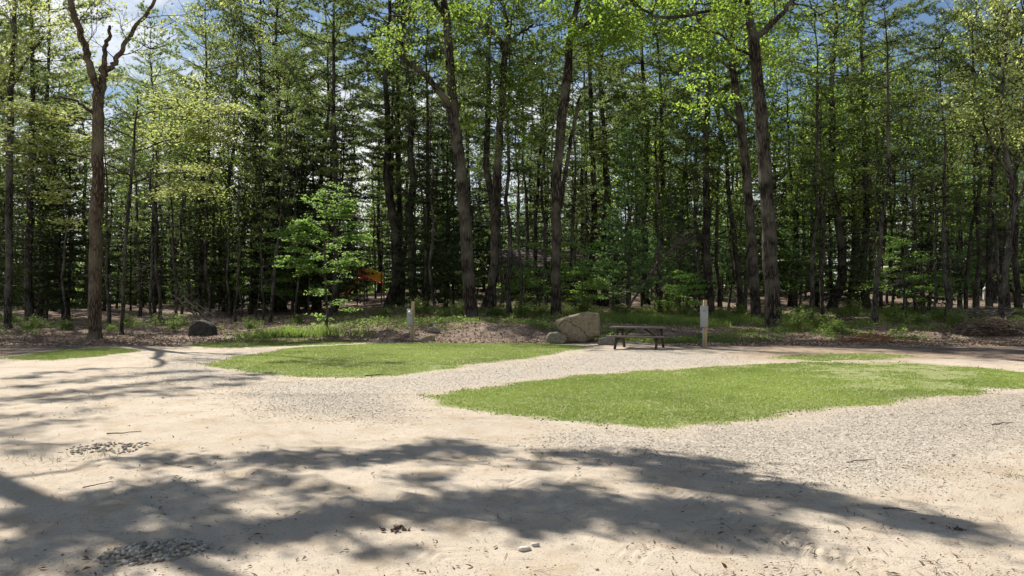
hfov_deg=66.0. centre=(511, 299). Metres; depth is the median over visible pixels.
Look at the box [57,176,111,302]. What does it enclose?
slender tree
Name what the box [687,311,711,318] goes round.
bush
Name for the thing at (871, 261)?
thin pine tree
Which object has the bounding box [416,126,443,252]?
thin pine tree
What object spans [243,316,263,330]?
bush
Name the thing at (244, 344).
lawn grass
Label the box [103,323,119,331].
bush
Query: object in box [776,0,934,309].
pine tree
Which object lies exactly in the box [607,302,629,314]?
bush
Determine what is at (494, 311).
bush
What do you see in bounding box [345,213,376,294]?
hemlock tree
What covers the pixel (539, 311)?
bush
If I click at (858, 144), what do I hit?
slender tree
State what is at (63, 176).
leafy tree
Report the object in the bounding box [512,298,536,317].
bush
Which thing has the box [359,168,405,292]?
hemlock tree
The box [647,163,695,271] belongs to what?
hemlock tree
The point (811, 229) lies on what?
leafy tree
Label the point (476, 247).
hemlock tree
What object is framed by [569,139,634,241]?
slender tree
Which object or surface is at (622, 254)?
hemlock tree
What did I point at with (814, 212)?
slender tree
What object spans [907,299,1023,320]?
brush pile
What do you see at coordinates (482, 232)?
hemlock tree
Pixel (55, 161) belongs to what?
leafy tree
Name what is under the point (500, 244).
thin pine tree
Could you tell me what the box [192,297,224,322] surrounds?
fallen branch
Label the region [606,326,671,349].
picnic table
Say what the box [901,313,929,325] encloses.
bush
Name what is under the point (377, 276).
play structure
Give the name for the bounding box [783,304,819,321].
bush
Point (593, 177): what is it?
pine tree
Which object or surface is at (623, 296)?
young pine tree
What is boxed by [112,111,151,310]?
thin pine tree
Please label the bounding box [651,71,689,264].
thin pine tree
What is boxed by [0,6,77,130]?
leafy tree
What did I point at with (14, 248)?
hemlock tree
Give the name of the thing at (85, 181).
pine tree
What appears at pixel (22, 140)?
pine tree
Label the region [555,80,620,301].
thin pine tree
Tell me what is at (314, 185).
hemlock tree
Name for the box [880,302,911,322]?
bush
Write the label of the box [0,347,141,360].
lawn grass
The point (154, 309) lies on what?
thin pine tree
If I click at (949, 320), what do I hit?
bush
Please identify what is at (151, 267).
slender tree
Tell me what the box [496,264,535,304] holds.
sapling
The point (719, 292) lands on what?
leafy tree
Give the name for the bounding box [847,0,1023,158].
leafy tree
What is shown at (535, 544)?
stone
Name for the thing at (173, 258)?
slender tree
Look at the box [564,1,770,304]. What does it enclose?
leafy tree
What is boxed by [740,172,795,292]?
hemlock tree
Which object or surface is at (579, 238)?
hemlock tree
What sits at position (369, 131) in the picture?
pine tree
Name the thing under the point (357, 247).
hemlock tree
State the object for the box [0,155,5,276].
thin pine tree
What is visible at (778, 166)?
slender tree
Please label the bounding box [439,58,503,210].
pine tree
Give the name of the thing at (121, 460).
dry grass
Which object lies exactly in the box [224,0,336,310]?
pine tree
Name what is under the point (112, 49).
sky
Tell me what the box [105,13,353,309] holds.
leafy tree
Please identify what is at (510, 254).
thin pine tree
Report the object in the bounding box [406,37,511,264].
pine tree
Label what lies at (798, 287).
young pine tree
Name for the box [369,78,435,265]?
pine tree
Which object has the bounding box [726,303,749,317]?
bush
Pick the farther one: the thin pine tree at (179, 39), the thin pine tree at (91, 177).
the thin pine tree at (91, 177)
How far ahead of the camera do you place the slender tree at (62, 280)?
44.78 m
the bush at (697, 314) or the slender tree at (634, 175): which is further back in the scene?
the slender tree at (634, 175)
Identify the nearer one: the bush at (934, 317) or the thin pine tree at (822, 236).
the bush at (934, 317)
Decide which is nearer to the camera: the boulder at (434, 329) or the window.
the boulder at (434, 329)
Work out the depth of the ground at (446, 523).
7.35 m
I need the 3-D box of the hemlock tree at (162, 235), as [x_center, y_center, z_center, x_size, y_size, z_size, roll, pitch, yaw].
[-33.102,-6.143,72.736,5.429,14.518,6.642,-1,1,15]
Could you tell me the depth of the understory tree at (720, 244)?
71.59 m
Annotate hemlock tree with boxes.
[0,90,120,319]
[0,105,86,314]
[0,160,37,313]
[0,197,22,310]
[1,229,36,286]
[2,99,124,319]
[12,219,52,300]
[36,190,82,302]
[70,158,146,310]
[102,201,144,308]
[115,188,170,306]
[126,157,185,300]
[128,233,172,305]
[161,160,234,315]
[175,156,258,311]
[213,175,290,314]
[214,110,299,308]
[229,152,320,311]
[244,154,304,308]
[259,105,350,308]
[260,170,330,313]
[270,90,368,312]
[291,100,389,307]
[303,224,361,292]
[343,190,370,293]
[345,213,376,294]
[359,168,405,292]
[377,211,418,288]
[380,146,462,309]
[401,125,487,306]
[416,176,460,282]
[419,202,454,282]
[447,190,501,293]
[450,154,514,288]
[469,128,519,284]
[511,140,551,247]
[530,160,601,305]
[579,193,611,284]
[588,203,626,280]
[614,207,637,282]
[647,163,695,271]
[649,182,700,284]
[650,162,729,308]
[721,92,820,297]
[724,136,814,289]
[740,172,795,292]
[788,174,872,303]
[879,165,966,307]
[905,210,957,288]
[952,188,1023,296]
[964,224,986,288]
[982,204,1023,289]
[1018,196,1023,297]
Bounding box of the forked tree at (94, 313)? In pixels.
[23,0,222,339]
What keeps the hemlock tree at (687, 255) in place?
on the ground at (446, 523)
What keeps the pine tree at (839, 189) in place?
on the ground at (446, 523)
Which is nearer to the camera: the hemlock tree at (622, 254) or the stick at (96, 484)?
the stick at (96, 484)
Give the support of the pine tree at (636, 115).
on the ground at (446, 523)
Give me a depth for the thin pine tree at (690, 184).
75.77 m
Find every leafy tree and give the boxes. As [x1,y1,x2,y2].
[0,0,136,208]
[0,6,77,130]
[0,41,135,310]
[0,75,61,234]
[1,126,115,230]
[104,84,222,303]
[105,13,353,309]
[105,48,230,304]
[116,0,389,312]
[117,21,272,308]
[133,3,344,311]
[164,0,381,217]
[217,135,313,277]
[246,127,384,258]
[250,81,383,282]
[376,85,514,226]
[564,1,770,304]
[580,58,736,303]
[599,8,912,306]
[602,17,960,306]
[665,69,756,215]
[673,47,819,314]
[723,76,884,306]
[752,23,966,308]
[778,26,1023,307]
[799,62,964,307]
[839,0,1023,310]
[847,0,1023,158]
[892,136,1001,266]
[898,17,1023,313]
[907,0,1023,323]
[952,149,1023,247]
[967,133,1023,219]
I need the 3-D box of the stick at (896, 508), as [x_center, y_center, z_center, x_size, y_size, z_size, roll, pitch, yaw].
[2.931,1.586,5.962,0.233,0.021,0.021,0,0,31]
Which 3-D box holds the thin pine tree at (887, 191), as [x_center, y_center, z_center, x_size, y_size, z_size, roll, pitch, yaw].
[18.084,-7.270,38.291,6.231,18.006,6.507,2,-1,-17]
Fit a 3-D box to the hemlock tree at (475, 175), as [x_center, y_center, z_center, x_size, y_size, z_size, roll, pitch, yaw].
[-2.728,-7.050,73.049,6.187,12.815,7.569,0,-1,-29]
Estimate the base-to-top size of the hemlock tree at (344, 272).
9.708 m
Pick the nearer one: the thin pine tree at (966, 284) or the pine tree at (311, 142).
the thin pine tree at (966, 284)
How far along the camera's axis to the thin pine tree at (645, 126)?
51.40 m
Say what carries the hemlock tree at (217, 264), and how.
on the ground at (446, 523)
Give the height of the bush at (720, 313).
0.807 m
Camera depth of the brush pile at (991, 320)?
32.04 m
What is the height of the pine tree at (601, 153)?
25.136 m
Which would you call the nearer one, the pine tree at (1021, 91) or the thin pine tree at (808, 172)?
the pine tree at (1021, 91)
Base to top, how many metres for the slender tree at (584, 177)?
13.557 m
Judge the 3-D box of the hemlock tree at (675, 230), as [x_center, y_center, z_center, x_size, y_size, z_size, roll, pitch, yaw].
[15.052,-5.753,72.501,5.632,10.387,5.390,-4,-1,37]
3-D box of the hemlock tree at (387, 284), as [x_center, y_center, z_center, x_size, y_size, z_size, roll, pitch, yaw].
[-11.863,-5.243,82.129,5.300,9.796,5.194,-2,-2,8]
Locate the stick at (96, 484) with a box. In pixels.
[83,481,112,487]
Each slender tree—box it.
[1,122,124,321]
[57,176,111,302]
[63,73,211,321]
[125,84,246,320]
[143,60,295,317]
[160,148,222,299]
[187,147,270,318]
[204,147,292,321]
[260,74,331,315]
[286,155,370,231]
[369,156,442,249]
[387,3,477,312]
[466,24,617,308]
[522,154,573,208]
[528,107,624,304]
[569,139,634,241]
[584,138,676,308]
[595,100,672,302]
[690,110,755,297]
[698,77,770,309]
[736,91,819,210]
[751,86,879,314]
[772,124,827,295]
[775,142,855,308]
[782,156,842,296]
[834,70,945,317]
[836,44,967,311]
[850,144,961,305]
[872,163,935,296]
[873,120,1023,310]
[890,97,1020,315]
[909,163,983,291]
[922,167,994,302]
[974,125,1023,228]
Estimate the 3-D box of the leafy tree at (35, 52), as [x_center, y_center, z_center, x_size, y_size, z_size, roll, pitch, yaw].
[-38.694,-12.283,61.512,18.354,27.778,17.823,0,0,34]
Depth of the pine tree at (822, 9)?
61.69 m
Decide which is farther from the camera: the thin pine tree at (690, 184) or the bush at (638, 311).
the thin pine tree at (690, 184)
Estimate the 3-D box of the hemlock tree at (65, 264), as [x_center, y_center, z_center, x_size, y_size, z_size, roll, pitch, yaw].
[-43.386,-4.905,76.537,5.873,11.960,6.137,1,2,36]
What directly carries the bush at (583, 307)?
on the ground at (446, 523)
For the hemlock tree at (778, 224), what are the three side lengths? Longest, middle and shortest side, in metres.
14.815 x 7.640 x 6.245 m
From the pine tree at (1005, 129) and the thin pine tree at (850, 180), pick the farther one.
the pine tree at (1005, 129)
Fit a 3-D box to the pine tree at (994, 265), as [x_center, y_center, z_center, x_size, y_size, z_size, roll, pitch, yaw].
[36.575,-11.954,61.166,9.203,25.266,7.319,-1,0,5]
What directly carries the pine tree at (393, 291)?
on the ground at (446, 523)
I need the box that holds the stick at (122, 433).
[107,431,140,433]
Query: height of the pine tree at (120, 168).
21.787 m
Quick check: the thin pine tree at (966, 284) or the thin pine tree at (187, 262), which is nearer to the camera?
the thin pine tree at (966, 284)
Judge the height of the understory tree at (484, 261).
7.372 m
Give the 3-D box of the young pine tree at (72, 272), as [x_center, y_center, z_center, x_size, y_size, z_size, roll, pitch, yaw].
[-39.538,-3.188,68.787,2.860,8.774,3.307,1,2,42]
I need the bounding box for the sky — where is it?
[0,0,1023,297]
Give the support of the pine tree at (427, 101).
on the ground at (446, 523)
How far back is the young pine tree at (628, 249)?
43.53 m
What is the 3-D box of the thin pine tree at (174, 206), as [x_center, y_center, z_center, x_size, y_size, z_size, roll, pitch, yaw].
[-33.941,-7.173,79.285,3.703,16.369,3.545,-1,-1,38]
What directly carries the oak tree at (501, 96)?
on the ground at (446, 523)
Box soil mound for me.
[959,322,1016,336]
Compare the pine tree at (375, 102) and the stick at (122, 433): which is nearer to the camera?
the stick at (122, 433)
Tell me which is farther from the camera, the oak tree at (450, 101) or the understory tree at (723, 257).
the understory tree at (723, 257)
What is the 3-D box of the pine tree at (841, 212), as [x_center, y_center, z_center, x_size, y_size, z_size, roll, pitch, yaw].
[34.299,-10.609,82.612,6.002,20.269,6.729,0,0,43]
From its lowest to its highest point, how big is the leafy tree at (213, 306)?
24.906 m
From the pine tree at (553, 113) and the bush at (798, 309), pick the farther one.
the pine tree at (553, 113)
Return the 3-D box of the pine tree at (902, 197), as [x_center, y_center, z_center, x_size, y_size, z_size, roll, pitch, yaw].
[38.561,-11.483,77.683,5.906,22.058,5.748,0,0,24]
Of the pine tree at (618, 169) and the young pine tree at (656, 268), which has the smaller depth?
the young pine tree at (656, 268)
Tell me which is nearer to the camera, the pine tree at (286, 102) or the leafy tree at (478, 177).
the leafy tree at (478, 177)
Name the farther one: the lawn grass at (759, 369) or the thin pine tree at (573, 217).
the thin pine tree at (573, 217)
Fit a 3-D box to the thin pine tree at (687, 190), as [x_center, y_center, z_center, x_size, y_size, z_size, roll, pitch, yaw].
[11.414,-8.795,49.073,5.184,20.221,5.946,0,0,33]
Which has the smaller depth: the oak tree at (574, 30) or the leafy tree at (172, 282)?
the oak tree at (574, 30)
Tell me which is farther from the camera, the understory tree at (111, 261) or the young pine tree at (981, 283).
the understory tree at (111, 261)
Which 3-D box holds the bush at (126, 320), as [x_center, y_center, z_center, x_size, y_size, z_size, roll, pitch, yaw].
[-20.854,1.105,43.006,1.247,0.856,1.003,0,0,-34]
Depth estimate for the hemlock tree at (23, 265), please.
75.14 m
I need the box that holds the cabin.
[502,249,585,299]
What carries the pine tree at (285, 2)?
on the ground at (446, 523)
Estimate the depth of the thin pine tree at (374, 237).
64.64 m
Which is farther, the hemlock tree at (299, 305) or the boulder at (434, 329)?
the hemlock tree at (299, 305)
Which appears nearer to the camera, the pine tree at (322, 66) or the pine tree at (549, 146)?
the pine tree at (322, 66)
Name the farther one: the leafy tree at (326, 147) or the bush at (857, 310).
the leafy tree at (326, 147)
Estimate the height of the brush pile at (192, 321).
0.976 m
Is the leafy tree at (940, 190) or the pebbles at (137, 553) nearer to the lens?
the pebbles at (137, 553)
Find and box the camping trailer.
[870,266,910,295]
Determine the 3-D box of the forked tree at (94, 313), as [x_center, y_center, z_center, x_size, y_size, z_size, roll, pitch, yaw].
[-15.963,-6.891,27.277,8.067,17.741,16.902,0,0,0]
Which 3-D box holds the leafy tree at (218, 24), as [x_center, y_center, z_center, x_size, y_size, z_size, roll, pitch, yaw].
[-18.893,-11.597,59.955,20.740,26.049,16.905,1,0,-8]
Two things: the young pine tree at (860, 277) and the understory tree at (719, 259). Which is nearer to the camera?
the young pine tree at (860, 277)
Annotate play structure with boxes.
[340,268,384,304]
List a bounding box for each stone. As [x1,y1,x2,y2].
[518,546,530,551]
[531,543,539,546]
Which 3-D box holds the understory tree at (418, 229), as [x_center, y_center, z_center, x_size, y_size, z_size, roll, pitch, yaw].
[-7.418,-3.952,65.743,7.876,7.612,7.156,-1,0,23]
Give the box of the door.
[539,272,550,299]
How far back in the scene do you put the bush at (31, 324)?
36.89 m
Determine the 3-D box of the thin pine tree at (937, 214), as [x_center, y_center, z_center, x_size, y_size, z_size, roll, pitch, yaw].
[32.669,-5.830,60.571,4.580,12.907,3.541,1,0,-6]
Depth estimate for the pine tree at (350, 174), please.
79.46 m
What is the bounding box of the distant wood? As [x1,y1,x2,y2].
[0,108,1023,304]
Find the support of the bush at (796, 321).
on the ground at (446, 523)
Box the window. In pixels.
[560,272,568,284]
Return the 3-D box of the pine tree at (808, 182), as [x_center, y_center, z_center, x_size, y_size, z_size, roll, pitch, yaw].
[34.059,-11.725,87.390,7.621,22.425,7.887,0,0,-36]
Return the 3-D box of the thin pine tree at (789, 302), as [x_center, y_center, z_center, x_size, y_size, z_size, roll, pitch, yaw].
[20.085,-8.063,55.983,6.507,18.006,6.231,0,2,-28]
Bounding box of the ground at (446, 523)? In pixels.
[0,285,1023,575]
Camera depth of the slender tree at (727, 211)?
63.88 m
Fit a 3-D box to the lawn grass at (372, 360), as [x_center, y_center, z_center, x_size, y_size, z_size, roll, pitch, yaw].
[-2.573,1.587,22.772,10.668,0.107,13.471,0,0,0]
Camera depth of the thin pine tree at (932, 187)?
50.35 m
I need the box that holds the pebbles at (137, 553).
[92,537,213,566]
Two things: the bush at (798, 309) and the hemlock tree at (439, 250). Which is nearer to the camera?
the bush at (798, 309)
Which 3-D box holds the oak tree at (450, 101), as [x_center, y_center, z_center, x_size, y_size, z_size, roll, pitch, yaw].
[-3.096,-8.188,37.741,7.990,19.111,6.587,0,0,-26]
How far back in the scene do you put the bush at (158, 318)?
43.93 m
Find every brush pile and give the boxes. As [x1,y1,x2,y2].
[124,309,235,326]
[821,332,924,343]
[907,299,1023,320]
[927,315,1023,335]
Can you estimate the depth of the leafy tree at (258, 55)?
56.79 m
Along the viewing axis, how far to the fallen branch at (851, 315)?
45.54 m
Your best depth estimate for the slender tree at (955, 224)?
59.26 m
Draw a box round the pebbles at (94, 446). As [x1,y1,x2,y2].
[58,441,150,454]
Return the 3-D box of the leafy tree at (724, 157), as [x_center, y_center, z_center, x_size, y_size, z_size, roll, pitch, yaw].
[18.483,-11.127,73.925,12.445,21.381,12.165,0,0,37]
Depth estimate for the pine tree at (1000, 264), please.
69.62 m
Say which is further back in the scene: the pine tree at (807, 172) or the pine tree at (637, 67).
the pine tree at (807, 172)
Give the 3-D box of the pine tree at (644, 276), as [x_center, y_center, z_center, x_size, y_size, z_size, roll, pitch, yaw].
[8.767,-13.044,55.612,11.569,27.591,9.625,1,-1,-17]
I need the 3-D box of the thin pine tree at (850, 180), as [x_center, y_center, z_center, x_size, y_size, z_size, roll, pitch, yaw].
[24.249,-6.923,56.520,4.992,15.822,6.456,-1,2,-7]
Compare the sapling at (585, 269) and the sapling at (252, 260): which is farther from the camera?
the sapling at (252, 260)
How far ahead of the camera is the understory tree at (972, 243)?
74.28 m
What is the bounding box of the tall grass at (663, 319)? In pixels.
[224,305,1023,338]
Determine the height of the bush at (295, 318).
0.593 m
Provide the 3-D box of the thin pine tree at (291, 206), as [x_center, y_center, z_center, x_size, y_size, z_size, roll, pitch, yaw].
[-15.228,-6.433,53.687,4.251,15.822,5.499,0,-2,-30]
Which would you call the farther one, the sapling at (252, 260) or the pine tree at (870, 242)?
the pine tree at (870, 242)
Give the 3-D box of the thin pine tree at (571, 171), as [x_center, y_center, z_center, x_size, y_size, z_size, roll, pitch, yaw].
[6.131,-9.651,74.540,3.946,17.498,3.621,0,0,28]
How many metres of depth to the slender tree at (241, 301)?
50.08 m
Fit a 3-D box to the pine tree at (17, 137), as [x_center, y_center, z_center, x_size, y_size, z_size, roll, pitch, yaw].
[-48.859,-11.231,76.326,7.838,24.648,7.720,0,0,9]
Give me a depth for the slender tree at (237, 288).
47.93 m
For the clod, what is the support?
on the ground at (446, 523)
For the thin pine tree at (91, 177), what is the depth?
70.50 m
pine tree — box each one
[0,0,117,320]
[0,0,128,317]
[0,11,36,272]
[0,15,32,248]
[0,56,43,266]
[0,73,44,279]
[0,84,76,304]
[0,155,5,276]
[2,62,78,299]
[6,64,91,318]
[18,57,124,303]
[41,105,91,300]
[49,232,78,301]
[65,96,156,324]
[78,133,123,270]
[103,116,164,304]
[104,93,164,317]
[107,46,197,313]
[107,79,166,305]
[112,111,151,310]
[114,0,193,316]
[127,102,189,304]
[133,84,222,298]
[139,92,213,310]
[143,0,273,309]
[146,102,213,314]
[148,113,214,303]
[158,25,261,317]
[160,76,235,303]
[161,153,186,303]
[162,106,198,308]
[181,0,351,303]
[208,230,232,310]
[212,148,248,280]
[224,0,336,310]
[230,95,289,319]
[237,23,295,294]
[238,74,284,206]
[239,46,331,257]
[242,35,329,322]
[255,87,320,314]
[272,0,389,315]
[281,1,365,309]
[281,72,325,282]
[285,0,479,308]
[300,17,364,295]
[304,0,495,308]
[307,51,375,285]
[320,64,376,293]
[342,0,454,306]
[346,63,417,292]
[351,25,442,262]
[354,118,383,298]
[355,0,441,304]
[361,61,424,270]
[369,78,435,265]
[377,24,447,307]
[380,77,429,281]
[385,0,469,303]
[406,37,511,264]
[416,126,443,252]
[420,92,470,286]
[421,0,537,309]
[422,18,475,282]
[430,142,486,304]
[434,75,492,285]
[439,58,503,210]
[457,0,555,313]
[460,69,549,306]
[466,0,569,305]
[493,53,579,249]
[497,27,588,305]
[505,0,578,307]
[510,48,566,247]
[512,0,644,304]
[512,55,584,235]
[527,56,622,308]
[545,2,635,247]
[550,0,700,304]
[551,0,655,306]
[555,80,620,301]
[555,113,593,248]
[563,54,654,303]
[565,62,634,283]
[588,202,637,309]
[594,85,666,282]
[594,123,663,312]
[598,0,687,281]
[604,51,678,280]
[607,83,654,300]
[610,69,697,314]
[615,66,669,250]
[617,0,701,305]
[633,201,687,310]
[634,79,681,286]
[636,156,659,282]
[639,0,780,315]
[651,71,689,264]
[652,0,729,312]
[652,171,712,306]
[660,90,714,311]
[668,137,698,284]
[671,0,763,310]
[688,130,723,289]
[711,56,777,288]
[711,228,741,299]
[720,178,748,280]
[722,20,813,270]
[761,0,872,317]
[761,0,940,310]
[768,56,848,305]
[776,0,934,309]
[777,104,847,288]
[777,155,836,308]
[787,91,848,289]
[793,96,846,283]
[799,0,884,299]
[800,101,848,316]
[806,91,850,290]
[810,66,891,256]
[812,107,859,273]
[819,27,901,290]
[827,90,886,305]
[829,0,973,325]
[841,219,873,308]
[849,76,907,295]
[858,67,943,311]
[866,72,932,306]
[871,84,950,314]
[880,8,1023,322]
[884,82,924,265]
[894,3,989,310]
[899,86,957,291]
[915,141,958,301]
[922,31,1016,308]
[924,159,994,307]
[932,0,1023,303]
[934,22,1023,295]
[937,67,1007,289]
[938,72,981,258]
[940,0,1023,310]
[946,62,1023,300]
[955,0,1023,307]
[961,31,1023,263]
[963,185,1000,296]
[965,41,1023,298]
[986,144,1023,278]
[988,16,1023,259]
[990,6,1023,271]
[1009,103,1023,290]
[1010,240,1023,288]
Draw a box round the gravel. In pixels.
[1,344,1023,575]
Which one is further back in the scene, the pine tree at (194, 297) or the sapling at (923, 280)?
the pine tree at (194, 297)
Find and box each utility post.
[407,302,414,340]
[692,300,707,347]
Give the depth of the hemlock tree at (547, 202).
75.34 m
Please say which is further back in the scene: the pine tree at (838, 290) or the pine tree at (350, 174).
the pine tree at (350, 174)
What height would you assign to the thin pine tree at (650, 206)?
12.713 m
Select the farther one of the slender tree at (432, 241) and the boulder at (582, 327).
the slender tree at (432, 241)
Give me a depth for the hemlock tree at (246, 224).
58.12 m
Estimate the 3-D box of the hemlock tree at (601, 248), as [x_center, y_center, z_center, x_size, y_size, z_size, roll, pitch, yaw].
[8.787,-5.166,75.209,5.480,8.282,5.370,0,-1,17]
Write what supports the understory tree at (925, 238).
on the ground at (446, 523)
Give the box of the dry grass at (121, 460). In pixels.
[2,448,1023,479]
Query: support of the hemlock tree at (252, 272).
on the ground at (446, 523)
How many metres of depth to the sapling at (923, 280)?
48.29 m
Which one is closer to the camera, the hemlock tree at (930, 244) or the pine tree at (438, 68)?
the hemlock tree at (930, 244)
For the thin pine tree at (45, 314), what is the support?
on the ground at (446, 523)
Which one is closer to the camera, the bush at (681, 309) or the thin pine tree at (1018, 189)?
the bush at (681, 309)
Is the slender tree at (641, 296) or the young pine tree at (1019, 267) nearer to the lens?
the slender tree at (641, 296)
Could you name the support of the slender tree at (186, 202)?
on the ground at (446, 523)
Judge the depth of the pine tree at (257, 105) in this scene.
80.52 m
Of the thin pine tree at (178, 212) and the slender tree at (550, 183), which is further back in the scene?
the slender tree at (550, 183)
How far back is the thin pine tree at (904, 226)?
50.18 m
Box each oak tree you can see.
[0,0,96,328]
[360,0,513,319]
[430,0,567,315]
[534,0,693,317]
[583,0,887,328]
[662,0,816,318]
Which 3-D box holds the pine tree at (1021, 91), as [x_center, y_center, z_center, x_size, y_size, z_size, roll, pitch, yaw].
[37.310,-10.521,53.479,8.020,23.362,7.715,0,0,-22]
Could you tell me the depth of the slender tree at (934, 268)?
44.49 m
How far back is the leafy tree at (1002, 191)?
62.11 m
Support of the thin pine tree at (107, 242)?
on the ground at (446, 523)
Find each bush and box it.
[0,310,24,322]
[17,313,51,331]
[54,319,78,329]
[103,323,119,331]
[118,312,138,326]
[149,313,167,325]
[164,311,193,330]
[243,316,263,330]
[289,314,306,323]
[369,307,395,318]
[408,295,438,316]
[434,307,453,318]
[444,298,463,316]
[487,305,508,317]
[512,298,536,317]
[524,300,548,318]
[570,294,602,312]
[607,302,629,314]
[632,305,652,315]
[649,293,676,314]
[671,298,696,315]
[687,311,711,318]
[710,307,732,318]
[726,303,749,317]
[744,302,764,317]
[774,306,811,331]
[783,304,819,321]
[802,312,835,329]
[823,317,858,334]
[830,297,863,319]
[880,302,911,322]
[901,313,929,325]
[922,305,944,321]
[940,308,969,327]
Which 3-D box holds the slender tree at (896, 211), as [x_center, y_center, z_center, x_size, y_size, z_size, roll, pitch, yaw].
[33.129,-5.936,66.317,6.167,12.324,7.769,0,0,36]
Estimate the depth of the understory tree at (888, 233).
79.18 m
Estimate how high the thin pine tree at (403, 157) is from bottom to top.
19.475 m
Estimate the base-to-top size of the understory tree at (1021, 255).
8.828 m
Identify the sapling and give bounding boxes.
[224,240,305,317]
[496,242,573,305]
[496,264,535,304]
[535,241,634,299]
[565,265,611,303]
[643,269,712,314]
[855,231,951,318]
[890,255,962,313]
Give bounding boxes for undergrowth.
[0,286,1023,343]
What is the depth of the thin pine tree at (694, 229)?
44.97 m
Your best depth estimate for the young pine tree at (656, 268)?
47.93 m
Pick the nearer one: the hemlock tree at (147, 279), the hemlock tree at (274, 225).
the hemlock tree at (274, 225)
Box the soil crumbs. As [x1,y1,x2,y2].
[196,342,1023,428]
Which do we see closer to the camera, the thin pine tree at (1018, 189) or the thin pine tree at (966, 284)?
the thin pine tree at (966, 284)
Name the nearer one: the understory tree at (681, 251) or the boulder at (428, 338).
the boulder at (428, 338)
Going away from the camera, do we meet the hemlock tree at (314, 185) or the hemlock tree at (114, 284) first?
the hemlock tree at (314, 185)
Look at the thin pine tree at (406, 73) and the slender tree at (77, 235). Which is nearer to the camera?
the thin pine tree at (406, 73)
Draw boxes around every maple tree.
[0,55,259,334]
[263,182,373,328]
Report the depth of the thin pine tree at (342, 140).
50.77 m
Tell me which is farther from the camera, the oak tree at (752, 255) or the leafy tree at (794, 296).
the leafy tree at (794, 296)
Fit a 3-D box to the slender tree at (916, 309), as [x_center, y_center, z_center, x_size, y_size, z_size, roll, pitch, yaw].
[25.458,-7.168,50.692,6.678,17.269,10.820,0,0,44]
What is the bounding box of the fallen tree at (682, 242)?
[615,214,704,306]
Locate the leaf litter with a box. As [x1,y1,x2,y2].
[0,306,1023,575]
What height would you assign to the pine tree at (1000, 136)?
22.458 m
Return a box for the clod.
[379,524,410,532]
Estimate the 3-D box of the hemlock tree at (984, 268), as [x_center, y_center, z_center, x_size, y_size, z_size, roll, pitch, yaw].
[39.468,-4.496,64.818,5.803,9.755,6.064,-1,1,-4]
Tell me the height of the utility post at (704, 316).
1.882 m
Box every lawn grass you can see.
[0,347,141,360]
[180,337,372,347]
[203,342,592,377]
[416,361,1023,429]
[767,352,917,361]
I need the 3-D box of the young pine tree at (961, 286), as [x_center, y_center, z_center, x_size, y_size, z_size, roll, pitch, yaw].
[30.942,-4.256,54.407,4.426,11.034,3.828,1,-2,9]
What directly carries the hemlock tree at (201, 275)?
on the ground at (446, 523)
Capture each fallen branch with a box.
[143,280,199,320]
[166,281,201,319]
[177,286,221,321]
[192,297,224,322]
[341,302,373,320]
[829,307,870,318]
[837,310,871,319]
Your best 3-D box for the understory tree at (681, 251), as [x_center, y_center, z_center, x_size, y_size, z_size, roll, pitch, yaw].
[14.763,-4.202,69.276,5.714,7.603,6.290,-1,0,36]
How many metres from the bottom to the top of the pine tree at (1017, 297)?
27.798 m
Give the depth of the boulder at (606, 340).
27.89 m
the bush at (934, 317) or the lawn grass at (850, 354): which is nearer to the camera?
the lawn grass at (850, 354)
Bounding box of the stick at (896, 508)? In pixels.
[883,507,915,511]
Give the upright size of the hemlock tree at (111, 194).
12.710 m
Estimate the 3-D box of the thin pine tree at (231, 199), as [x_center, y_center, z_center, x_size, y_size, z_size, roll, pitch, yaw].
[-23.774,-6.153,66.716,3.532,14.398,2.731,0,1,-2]
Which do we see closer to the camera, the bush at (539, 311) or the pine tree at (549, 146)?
the bush at (539, 311)
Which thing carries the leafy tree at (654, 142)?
on the ground at (446, 523)
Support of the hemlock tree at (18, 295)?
on the ground at (446, 523)
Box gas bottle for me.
[983,284,985,301]
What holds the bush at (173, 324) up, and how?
on the ground at (446, 523)
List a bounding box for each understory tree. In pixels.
[78,221,129,298]
[111,243,149,294]
[263,215,354,314]
[387,210,456,284]
[437,210,512,293]
[503,215,550,249]
[504,220,539,249]
[541,214,575,248]
[548,206,600,276]
[622,225,685,292]
[654,213,702,284]
[690,208,756,290]
[700,237,735,282]
[703,231,741,283]
[758,205,817,271]
[780,217,836,282]
[799,214,873,288]
[806,223,850,285]
[867,210,955,282]
[894,222,958,292]
[953,210,1009,284]
[993,204,1023,287]
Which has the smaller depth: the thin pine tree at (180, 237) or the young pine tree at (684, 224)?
the young pine tree at (684, 224)
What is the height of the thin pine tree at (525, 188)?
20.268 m
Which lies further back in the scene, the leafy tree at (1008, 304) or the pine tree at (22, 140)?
the pine tree at (22, 140)
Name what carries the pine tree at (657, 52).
on the ground at (446, 523)
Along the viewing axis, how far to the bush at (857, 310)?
44.70 m
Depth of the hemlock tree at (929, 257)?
76.89 m
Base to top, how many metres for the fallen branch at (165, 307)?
2.608 m
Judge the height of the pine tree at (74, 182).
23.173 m
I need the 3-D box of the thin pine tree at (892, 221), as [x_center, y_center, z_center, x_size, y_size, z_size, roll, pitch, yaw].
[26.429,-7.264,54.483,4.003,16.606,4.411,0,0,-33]
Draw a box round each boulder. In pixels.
[188,320,216,335]
[417,335,434,341]
[427,326,439,332]
[546,332,567,343]
[555,311,599,342]
[598,337,614,344]
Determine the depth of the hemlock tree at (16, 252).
80.45 m
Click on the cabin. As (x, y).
(504, 253)

